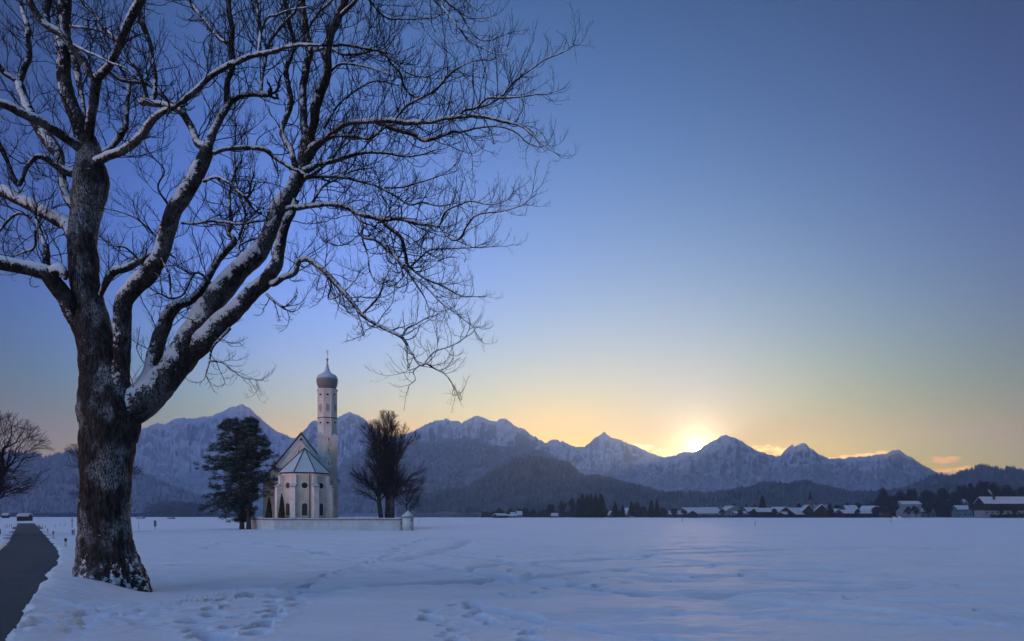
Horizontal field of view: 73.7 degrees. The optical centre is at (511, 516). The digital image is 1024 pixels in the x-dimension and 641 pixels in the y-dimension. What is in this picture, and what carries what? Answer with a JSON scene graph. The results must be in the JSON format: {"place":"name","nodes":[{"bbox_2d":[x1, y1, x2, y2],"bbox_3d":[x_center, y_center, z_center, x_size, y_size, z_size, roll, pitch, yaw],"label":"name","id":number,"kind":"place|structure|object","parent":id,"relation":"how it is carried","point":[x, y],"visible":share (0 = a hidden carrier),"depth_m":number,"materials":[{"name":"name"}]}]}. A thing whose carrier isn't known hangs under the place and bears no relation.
{"place":"outdoors","nodes":[
{"label":"outdoors","id":0,"kind":"place"},
{"bbox_2d":[0,523,59,640],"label":"road","id":1,"kind":"structure","parent":0,"point":[29,555],"depth_m":22.91,"materials":[{"name":"grey asphalt"}]},
{"bbox_2d":[0,454,262,516],"bbox_3d":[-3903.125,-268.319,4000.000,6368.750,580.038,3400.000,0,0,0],"label":"hill","id":2,"kind":"structure","parent":0,"point":[52,473],"depth_m":3020.55,"materials":[{"name":"grey plant"}]},
{"bbox_2d":[0,448,238,513],"bbox_3d":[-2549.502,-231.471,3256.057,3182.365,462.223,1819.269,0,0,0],"label":"valley wood","id":3,"kind":"object","parent":2,"relation":"on","point":[32,507],"visible":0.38,"depth_m":2790.49,"materials":[{"name":"plant"}]},
{"bbox_2d":[133,403,663,507],"bbox_3d":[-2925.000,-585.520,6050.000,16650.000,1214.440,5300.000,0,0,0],"label":"mountain massif","id":4,"kind":"structure","parent":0,"point":[171,452],"depth_m":5872.30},
{"bbox_2d":[338,442,536,516],"bbox_3d":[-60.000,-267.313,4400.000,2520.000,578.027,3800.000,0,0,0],"label":"mountain slope","id":5,"kind":"structure","parent":0,"point":[475,473],"depth_m":3509.02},
{"bbox_2d":[338,435,559,513],"bbox_3d":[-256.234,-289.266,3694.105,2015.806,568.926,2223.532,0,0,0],"label":"frosted wood","id":6,"kind":"object","parent":5,"relation":"on","point":[347,505],"visible":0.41,"depth_m":3539.88,"materials":[{"name":"grey plant"}]},
{"bbox_2d":[0,517,1023,640],"bbox_3d":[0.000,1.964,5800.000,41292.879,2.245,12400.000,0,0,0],"label":"snow field","id":7,"kind":"structure","parent":0,"point":[664,579],"depth_m":17.17,"materials":[{"name":"white snow"}]},
{"bbox_2d":[1,513,9,517],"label":"hut","id":8,"kind":"object","parent":7,"relation":"on","point":[5,515],"visible":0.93,"depth_m":518.69,"materials":[{"name":"brown wood"}]},
{"bbox_2d":[16,513,32,520],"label":"shed","id":9,"kind":"structure","parent":7,"relation":"on","point":[24,516],"depth_m":328.25,"materials":[{"name":"brown wood"}]},
{"bbox_2d":[0,410,54,498],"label":"bare tree","id":10,"kind":"object","parent":7,"relation":"on","point":[4,473],"visible":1,"depth_m":92.69,"materials":[{"name":"brown plant"}]},
{"bbox_2d":[57,443,145,498],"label":"bare tree","id":11,"kind":"object","parent":7,"relation":"on","point":[76,494],"visible":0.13,"depth_m":117.30,"materials":[{"name":"grey plant"}]},
{"bbox_2d":[0,512,238,516],"bbox_3d":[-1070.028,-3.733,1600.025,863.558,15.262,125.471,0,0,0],"label":"spruce stand","id":12,"kind":"object","parent":7,"relation":"on","point":[65,514],"visible":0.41,"depth_m":1553.23,"materials":[{"name":"green wood"}]},
{"bbox_2d":[144,499,204,516],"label":"spruce stand","id":13,"kind":"object","parent":7,"relation":"on","point":[171,508],"visible":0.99,"depth_m":1459.65,"materials":[{"name":"green plant"}]},
{"bbox_2d":[194,416,261,528],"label":"pine tree","id":14,"kind":"object","parent":7,"relation":"on","point":[235,502],"visible":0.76,"depth_m":141.01,"materials":[{"name":"green plant"}]},
{"bbox_2d":[235,416,279,529],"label":"pine tree","id":15,"kind":"object","parent":7,"relation":"on","point":[252,430],"visible":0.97,"depth_m":140.35,"materials":[{"name":"green plant"}]},
{"bbox_2d":[265,497,271,517],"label":"columnar thuja","id":16,"kind":"object","parent":7,"relation":"on","point":[268,510],"visible":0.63,"depth_m":138.71,"materials":[{"name":"green plant"}]},
{"bbox_2d":[278,493,284,517],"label":"columnar thuja","id":17,"kind":"object","parent":7,"relation":"on","point":[281,513],"visible":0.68,"depth_m":132.95,"materials":[{"name":"green plant"}]},
{"bbox_2d":[0,0,593,591],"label":"bare tree","id":18,"kind":"object","parent":7,"relation":"on","point":[116,408],"visible":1,"depth_m":15.23,"materials":[{"name":"brown plant"}]},
{"bbox_2d":[262,351,340,517],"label":"church","id":19,"kind":"structure","parent":7,"relation":"on","point":[308,481],"depth_m":141.97,"materials":[{"name":"beige paint"}]},
{"bbox_2d":[285,503,289,515],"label":"arched window","id":20,"kind":"structure","parent":19,"relation":"in","point":[287,506],"depth_m":134.14,"materials":[{"name":"black glass"}]},
{"bbox_2d":[301,482,307,488],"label":"round window","id":21,"kind":"structure","parent":19,"relation":"in","point":[304,485],"depth_m":133.75,"materials":[{"name":"black glass"}]},
{"bbox_2d":[301,502,307,515],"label":"arched window","id":22,"kind":"structure","parent":19,"relation":"in","point":[304,506],"depth_m":133.75,"materials":[{"name":"black glass"}]},
{"bbox_2d":[319,503,323,515],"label":"arched window","id":23,"kind":"structure","parent":19,"relation":"in","point":[321,507],"depth_m":135.99,"materials":[{"name":"black glass"}]},
{"bbox_2d":[244,517,401,530],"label":"churchyard wall","id":24,"kind":"structure","parent":7,"relation":"on","point":[364,523],"depth_m":131.29,"materials":[{"name":"white paint"}]},
{"bbox_2d":[349,419,399,517],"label":"bare tree","id":25,"kind":"object","parent":7,"relation":"on","point":[377,448],"visible":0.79,"depth_m":145.15,"materials":[{"name":"brown plant"}]},
{"bbox_2d":[363,409,407,517],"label":"bare tree","id":26,"kind":"object","parent":7,"relation":"on","point":[387,420],"visible":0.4,"depth_m":148.64,"materials":[{"name":"brown plant"}]},
{"bbox_2d":[376,422,426,517],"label":"bare tree","id":27,"kind":"object","parent":7,"relation":"on","point":[391,483],"visible":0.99,"depth_m":144.60,"materials":[{"name":"brown plant"}]},
{"bbox_2d":[401,511,413,530],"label":"corner turret","id":28,"kind":"object","parent":7,"relation":"on","point":[407,520],"visible":0.93,"depth_m":130.28,"materials":[{"name":"paint"}]},
{"bbox_2d":[394,483,423,511],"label":"bare tree","id":29,"kind":"object","parent":7,"relation":"on","point":[409,500],"visible":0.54,"depth_m":159.99,"materials":[{"name":"brown plant"}]},
{"bbox_2d":[410,510,480,517],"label":"tree belt","id":30,"kind":"object","parent":7,"relation":"on","point":[415,513],"visible":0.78,"depth_m":782.30,"materials":[{"name":"green wood"}]},
{"bbox_2d":[492,513,508,517],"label":"barn","id":31,"kind":"structure","parent":7,"relation":"on","point":[499,515],"depth_m":557.46,"materials":[{"name":"brown wood"}]},
{"bbox_2d":[516,511,521,517],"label":"house","id":32,"kind":"structure","parent":7,"relation":"on","point":[519,514],"depth_m":676.20,"materials":[{"name":"white wood"}]},
{"bbox_2d":[522,508,528,517],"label":"bare tree","id":33,"kind":"object","parent":7,"relation":"on","point":[525,510],"visible":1,"depth_m":649.17,"materials":[{"name":"brown plant"}]},
{"bbox_2d":[545,504,554,517],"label":"bare tree","id":34,"kind":"object","parent":7,"relation":"on","point":[551,510],"visible":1,"depth_m":558.80,"materials":[{"name":"brown plant"}]},
{"bbox_2d":[559,501,566,513],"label":"bare tree","id":35,"kind":"object","parent":7,"relation":"on","point":[562,507],"visible":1,"depth_m":598.18,"materials":[{"name":"brown plant"}]},
{"bbox_2d":[568,498,575,517],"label":"bare tree","id":36,"kind":"object","parent":7,"relation":"on","point":[571,503],"visible":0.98,"depth_m":618.77,"materials":[{"name":"brown plant"}]},
{"bbox_2d":[573,498,581,517],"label":"spruce tree","id":37,"kind":"object","parent":7,"relation":"on","point":[577,503],"visible":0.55,"depth_m":599.48,"materials":[{"name":"green plant"}]},
{"bbox_2d":[481,510,678,517],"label":"tree belt","id":38,"kind":"object","parent":7,"relation":"on","point":[542,513],"visible":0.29,"depth_m":725.68,"materials":[{"name":"plant"}]},
{"bbox_2d":[576,494,587,517],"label":"spruce tree","id":39,"kind":"object","parent":7,"relation":"on","point":[581,506],"visible":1,"depth_m":588.72,"materials":[{"name":"green plant"}]},
{"bbox_2d":[583,495,591,517],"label":"spruce tree","id":40,"kind":"object","parent":7,"relation":"on","point":[586,499],"visible":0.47,"depth_m":598.97,"materials":[{"name":"green plant"}]},
{"bbox_2d":[585,494,596,517],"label":"spruce tree","id":41,"kind":"object","parent":7,"relation":"on","point":[590,505],"visible":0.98,"depth_m":588.72,"materials":[{"name":"green plant"}]},
{"bbox_2d":[589,494,599,517],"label":"spruce tree","id":42,"kind":"object","parent":7,"relation":"on","point":[595,498],"visible":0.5,"depth_m":603.91,"materials":[{"name":"green plant"}]},
{"bbox_2d":[594,494,608,517],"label":"spruce tree","id":43,"kind":"object","parent":7,"relation":"on","point":[600,508],"visible":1,"depth_m":588.82,"materials":[{"name":"green plant"}]},
{"bbox_2d":[610,501,619,517],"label":"spruce tree","id":44,"kind":"object","parent":7,"relation":"on","point":[615,511],"visible":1,"depth_m":599.16,"materials":[{"name":"green plant"}]},
{"bbox_2d":[619,505,625,517],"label":"spruce tree","id":45,"kind":"object","parent":7,"relation":"on","point":[622,511],"visible":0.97,"depth_m":619.00,"materials":[{"name":"green plant"}]},
{"bbox_2d":[626,501,635,517],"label":"spruce tree","id":46,"kind":"object","parent":7,"relation":"on","point":[631,511],"visible":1,"depth_m":609.40,"materials":[{"name":"green plant"}]},
{"bbox_2d":[633,502,640,517],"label":"bare tree","id":47,"kind":"object","parent":7,"relation":"on","point":[637,506],"visible":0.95,"depth_m":618.95,"materials":[{"name":"brown plant"}]},
{"bbox_2d":[638,506,646,513],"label":"bare tree","id":48,"kind":"object","parent":7,"relation":"on","point":[642,509],"visible":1,"depth_m":619.22,"materials":[{"name":"brown plant"}]},
{"bbox_2d":[646,500,654,517],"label":"spruce tree","id":49,"kind":"object","parent":7,"relation":"on","point":[650,514],"visible":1,"depth_m":599.04,"materials":[{"name":"green plant"}]},
{"bbox_2d":[653,500,660,517],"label":"spruce tree","id":50,"kind":"object","parent":7,"relation":"on","point":[656,511],"visible":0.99,"depth_m":593.94,"materials":[{"name":"green plant"}]},
{"bbox_2d":[659,507,667,514],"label":"bare tree","id":51,"kind":"object","parent":7,"relation":"on","point":[664,511],"visible":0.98,"depth_m":608.99,"materials":[{"name":"grey plant"}]},
{"bbox_2d":[667,511,682,517],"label":"shed","id":52,"kind":"structure","parent":7,"relation":"on","point":[678,512],"depth_m":646.20,"materials":[{"name":"brown wood"}]},
{"bbox_2d":[683,510,697,517],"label":"barn","id":53,"kind":"structure","parent":7,"relation":"on","point":[691,512],"depth_m":628.54,"materials":[{"name":"brown wood"}]},
{"bbox_2d":[680,507,702,510],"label":"house","id":54,"kind":"structure","parent":7,"relation":"on","point":[691,508],"depth_m":687.93,"materials":[{"name":"white wood"}]},
{"bbox_2d":[693,509,722,517],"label":"house","id":55,"kind":"structure","parent":7,"relation":"on","point":[708,512],"depth_m":635.41,"materials":[{"name":"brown wood"}]},
{"bbox_2d":[701,507,718,509],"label":"house","id":56,"kind":"structure","parent":7,"relation":"on","point":[710,508],"depth_m":697.70,"materials":[{"name":"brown wood"}]},
{"bbox_2d":[721,505,740,517],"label":"house","id":57,"kind":"structure","parent":7,"relation":"on","point":[728,510],"depth_m":643.36,"materials":[{"name":"white wood"}]},
{"bbox_2d":[732,511,746,517],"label":"shed","id":58,"kind":"structure","parent":7,"relation":"on","point":[735,513],"depth_m":627.07,"materials":[{"name":"brown wood"}]},
{"bbox_2d":[742,507,757,517],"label":"house","id":59,"kind":"structure","parent":7,"relation":"on","point":[747,509],"depth_m":662.07,"materials":[{"name":"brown wood"}]},
{"bbox_2d":[758,496,765,507],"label":"spruce tree","id":60,"kind":"object","parent":7,"relation":"on","point":[762,503],"visible":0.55,"depth_m":658.76,"materials":[{"name":"green plant"}]},
{"bbox_2d":[752,508,773,517],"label":"barn","id":61,"kind":"structure","parent":7,"relation":"on","point":[762,511],"depth_m":627.32,"materials":[{"name":"brown wood"}]},
{"bbox_2d":[666,514,891,517],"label":"tree belt","id":62,"kind":"object","parent":7,"relation":"on","point":[787,516],"visible":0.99,"depth_m":603.35,"materials":[{"name":"plant"}]},
{"bbox_2d":[772,507,790,514],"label":"barn","id":63,"kind":"structure","parent":7,"relation":"on","point":[782,509],"depth_m":643.34,"materials":[{"name":"white wood"}]},
{"bbox_2d":[777,512,790,517],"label":"barn","id":64,"kind":"structure","parent":7,"relation":"on","point":[782,513],"depth_m":612.05,"materials":[{"name":"brown wood"}]},
{"bbox_2d":[788,508,800,511],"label":"house","id":65,"kind":"structure","parent":7,"relation":"on","point":[794,509],"depth_m":677.20,"materials":[{"name":"white wood"}]},
{"bbox_2d":[791,512,803,517],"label":"barn","id":66,"kind":"structure","parent":7,"relation":"on","point":[797,513],"depth_m":615.49,"materials":[{"name":"white wood"}]},
{"bbox_2d":[798,505,813,517],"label":"barn","id":67,"kind":"structure","parent":7,"relation":"on","point":[808,510],"depth_m":635.82,"materials":[{"name":"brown wood"}]},
{"bbox_2d":[807,491,827,508],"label":"village church","id":68,"kind":"structure","parent":7,"relation":"on","point":[810,500],"depth_m":717.84,"materials":[{"name":"metal"}]},
{"bbox_2d":[813,504,829,517],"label":"barn","id":69,"kind":"structure","parent":7,"relation":"on","point":[820,509],"depth_m":629.54,"materials":[{"name":"brown wood"}]},
{"bbox_2d":[826,508,833,517],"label":"bare tree","id":70,"kind":"object","parent":7,"relation":"on","point":[830,512],"visible":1,"depth_m":610.00,"materials":[{"name":"grey plant"}]},
{"bbox_2d":[841,505,857,509],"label":"house","id":71,"kind":"structure","parent":7,"relation":"on","point":[849,507],"depth_m":687.57,"materials":[{"name":"white wood"}]},
{"bbox_2d":[836,510,873,517],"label":"barn","id":72,"kind":"structure","parent":7,"relation":"on","point":[851,512],"depth_m":617.54,"materials":[{"name":"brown wood"}]},
{"bbox_2d":[860,506,879,517],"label":"house","id":73,"kind":"structure","parent":7,"relation":"on","point":[866,508],"depth_m":652.26,"materials":[{"name":"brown wood"}]},
{"bbox_2d":[870,507,878,517],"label":"bare tree","id":74,"kind":"object","parent":7,"relation":"on","point":[874,510],"visible":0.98,"depth_m":609.59,"materials":[{"name":"brown plant"}]},
{"bbox_2d":[874,496,884,505],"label":"bare tree","id":75,"kind":"object","parent":7,"relation":"on","point":[878,500],"visible":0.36,"depth_m":697.38,"materials":[{"name":"grey plant"}]},
{"bbox_2d":[878,488,887,500],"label":"bare tree","id":76,"kind":"object","parent":7,"relation":"on","point":[882,493],"visible":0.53,"depth_m":718.10,"materials":[{"name":"grey plant"}]},
{"bbox_2d":[883,495,898,514],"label":"bare tree","id":77,"kind":"object","parent":7,"relation":"on","point":[889,500],"visible":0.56,"depth_m":657.32,"materials":[{"name":"grey plant"}]},
{"bbox_2d":[886,501,899,517],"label":"bare tree","id":78,"kind":"object","parent":7,"relation":"on","point":[893,506],"visible":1,"depth_m":599.07,"materials":[{"name":"grey plant"}]},
{"bbox_2d":[895,491,905,500],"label":"bare tree","id":79,"kind":"object","parent":7,"relation":"on","point":[900,495],"visible":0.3,"depth_m":697.82,"materials":[{"name":"grey plant"}]},
{"bbox_2d":[900,493,915,500],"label":"bare tree","id":80,"kind":"object","parent":7,"relation":"on","point":[907,496],"visible":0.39,"depth_m":688.03,"materials":[{"name":"grey plant"}]},
{"bbox_2d":[896,501,921,517],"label":"house","id":81,"kind":"structure","parent":7,"relation":"on","point":[900,513],"depth_m":634.70,"materials":[{"name":"white wood"}]},
{"bbox_2d":[907,488,917,498],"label":"bare tree","id":82,"kind":"object","parent":7,"relation":"on","point":[913,492],"visible":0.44,"depth_m":726.24,"materials":[{"name":"grey plant"}]},
{"bbox_2d":[911,506,919,517],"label":"bare tree","id":83,"kind":"object","parent":7,"relation":"on","point":[916,511],"visible":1,"depth_m":589.48,"materials":[{"name":"grey plant"}]},
{"bbox_2d":[861,498,974,517],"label":"tree belt","id":84,"kind":"object","parent":7,"relation":"on","point":[942,514],"visible":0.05,"depth_m":674.44,"materials":[{"name":"plant"}]},
{"bbox_2d":[916,489,928,500],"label":"bare tree","id":85,"kind":"object","parent":7,"relation":"on","point":[923,493],"visible":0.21,"depth_m":719.06,"materials":[{"name":"grey plant"}]},
{"bbox_2d":[921,502,932,517],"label":"bare tree","id":86,"kind":"object","parent":7,"relation":"on","point":[926,509],"visible":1,"depth_m":599.21,"materials":[{"name":"grey plant"}]},
{"bbox_2d":[921,508,935,517],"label":"house","id":87,"kind":"structure","parent":7,"relation":"on","point":[931,515],"depth_m":635.60,"materials":[{"name":"brown wood"}]},
{"bbox_2d":[921,490,937,503],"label":"bare tree","id":88,"kind":"object","parent":7,"relation":"on","point":[929,496],"visible":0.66,"depth_m":698.56,"materials":[{"name":"grey plant"}]},
{"bbox_2d":[936,487,946,510],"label":"bare tree","id":89,"kind":"object","parent":7,"relation":"on","point":[941,493],"visible":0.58,"depth_m":696.92,"materials":[{"name":"grey plant"}]},
{"bbox_2d":[943,504,952,514],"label":"bare tree","id":90,"kind":"object","parent":7,"relation":"on","point":[949,509],"visible":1,"depth_m":599.29,"materials":[{"name":"grey plant"}]},
{"bbox_2d":[948,490,962,505],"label":"bare tree","id":91,"kind":"object","parent":7,"relation":"on","point":[956,497],"visible":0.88,"depth_m":657.51,"materials":[{"name":"grey plant"}]},
{"bbox_2d":[956,484,967,498],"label":"bare tree","id":92,"kind":"object","parent":7,"relation":"on","point":[961,491],"visible":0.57,"depth_m":736.74,"materials":[{"name":"grey plant"}]},
{"bbox_2d":[952,505,972,517],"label":"house","id":93,"kind":"structure","parent":7,"relation":"on","point":[961,511],"depth_m":645.70,"materials":[{"name":"white wood"}]},
{"bbox_2d":[964,483,972,501],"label":"bare tree","id":94,"kind":"object","parent":7,"relation":"on","point":[970,487],"visible":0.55,"depth_m":733.31,"materials":[{"name":"grey plant"}]},
{"bbox_2d":[968,501,973,511],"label":"bare tree","id":95,"kind":"object","parent":7,"relation":"on","point":[971,506],"visible":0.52,"depth_m":600.28,"materials":[{"name":"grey plant"}]},
{"bbox_2d":[968,487,982,501],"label":"bare tree","id":96,"kind":"object","parent":7,"relation":"on","point":[975,494],"visible":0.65,"depth_m":697.62,"materials":[{"name":"grey plant"}]},
{"bbox_2d":[976,479,997,496],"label":"bare tree","id":97,"kind":"object","parent":7,"relation":"on","point":[982,486],"visible":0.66,"depth_m":736.58,"materials":[{"name":"grey plant"}]},
{"bbox_2d":[989,482,1002,496],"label":"bare tree","id":98,"kind":"object","parent":7,"relation":"on","point":[995,487],"visible":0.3,"depth_m":742.44,"materials":[{"name":"grey plant"}]},
{"bbox_2d":[973,495,1023,517],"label":"chalet","id":99,"kind":"object","parent":7,"relation":"on","point":[985,507],"visible":0.9,"depth_m":554.18,"materials":[{"name":"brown wood"}]},
{"bbox_2d":[990,513,1023,517],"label":"hedge","id":100,"kind":"object","parent":7,"relation":"on","point":[1019,515],"visible":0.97,"depth_m":534.47,"materials":[{"name":"green plant"}]},
{"bbox_2d":[1001,484,1015,496],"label":"bare tree","id":101,"kind":"object","parent":7,"relation":"on","point":[1008,491],"visible":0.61,"depth_m":732.25,"materials":[{"name":"grey plant"}]},
{"bbox_2d":[1014,487,1023,496],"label":"bare tree","id":102,"kind":"object","parent":7,"relation":"on","point":[1020,491],"visible":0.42,"depth_m":735.79,"materials":[{"name":"grey plant"}]},
{"bbox_2d":[0,0,1023,474],"label":"sky","id":103,"kind":"structure","parent":0,"point":[772,226],"materials":[{"name":"blue"}]},
{"bbox_2d":[397,454,1023,516],"bbox_3d":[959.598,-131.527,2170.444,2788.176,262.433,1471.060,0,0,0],"label":"forest","id":104,"kind":"object","parent":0,"point":[492,499],"visible":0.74,"depth_m":1752.77,"materials":[{"name":"plant"}]},
{"bbox_2d":[619,435,939,492],"bbox_3d":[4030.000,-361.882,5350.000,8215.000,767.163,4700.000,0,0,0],"label":"mountain peak","id":105,"kind":"structure","parent":0,"point":[724,462],"depth_m":4635.42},
{"bbox_2d":[901,469,1023,488],"bbox_3d":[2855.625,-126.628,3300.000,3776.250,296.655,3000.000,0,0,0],"label":"hill","id":106,"kind":"structure","parent":0,"point":[1001,477],"depth_m":2440.97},
{"bbox_2d":[901,462,1023,489],"bbox_3d":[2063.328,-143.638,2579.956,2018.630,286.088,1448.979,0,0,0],"label":"hill wood","id":107,"kind":"object","parent":106,"relation":"on","point":[960,474],"visible":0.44,"depth_m":2659.11,"materials":[{"name":"green plant"}]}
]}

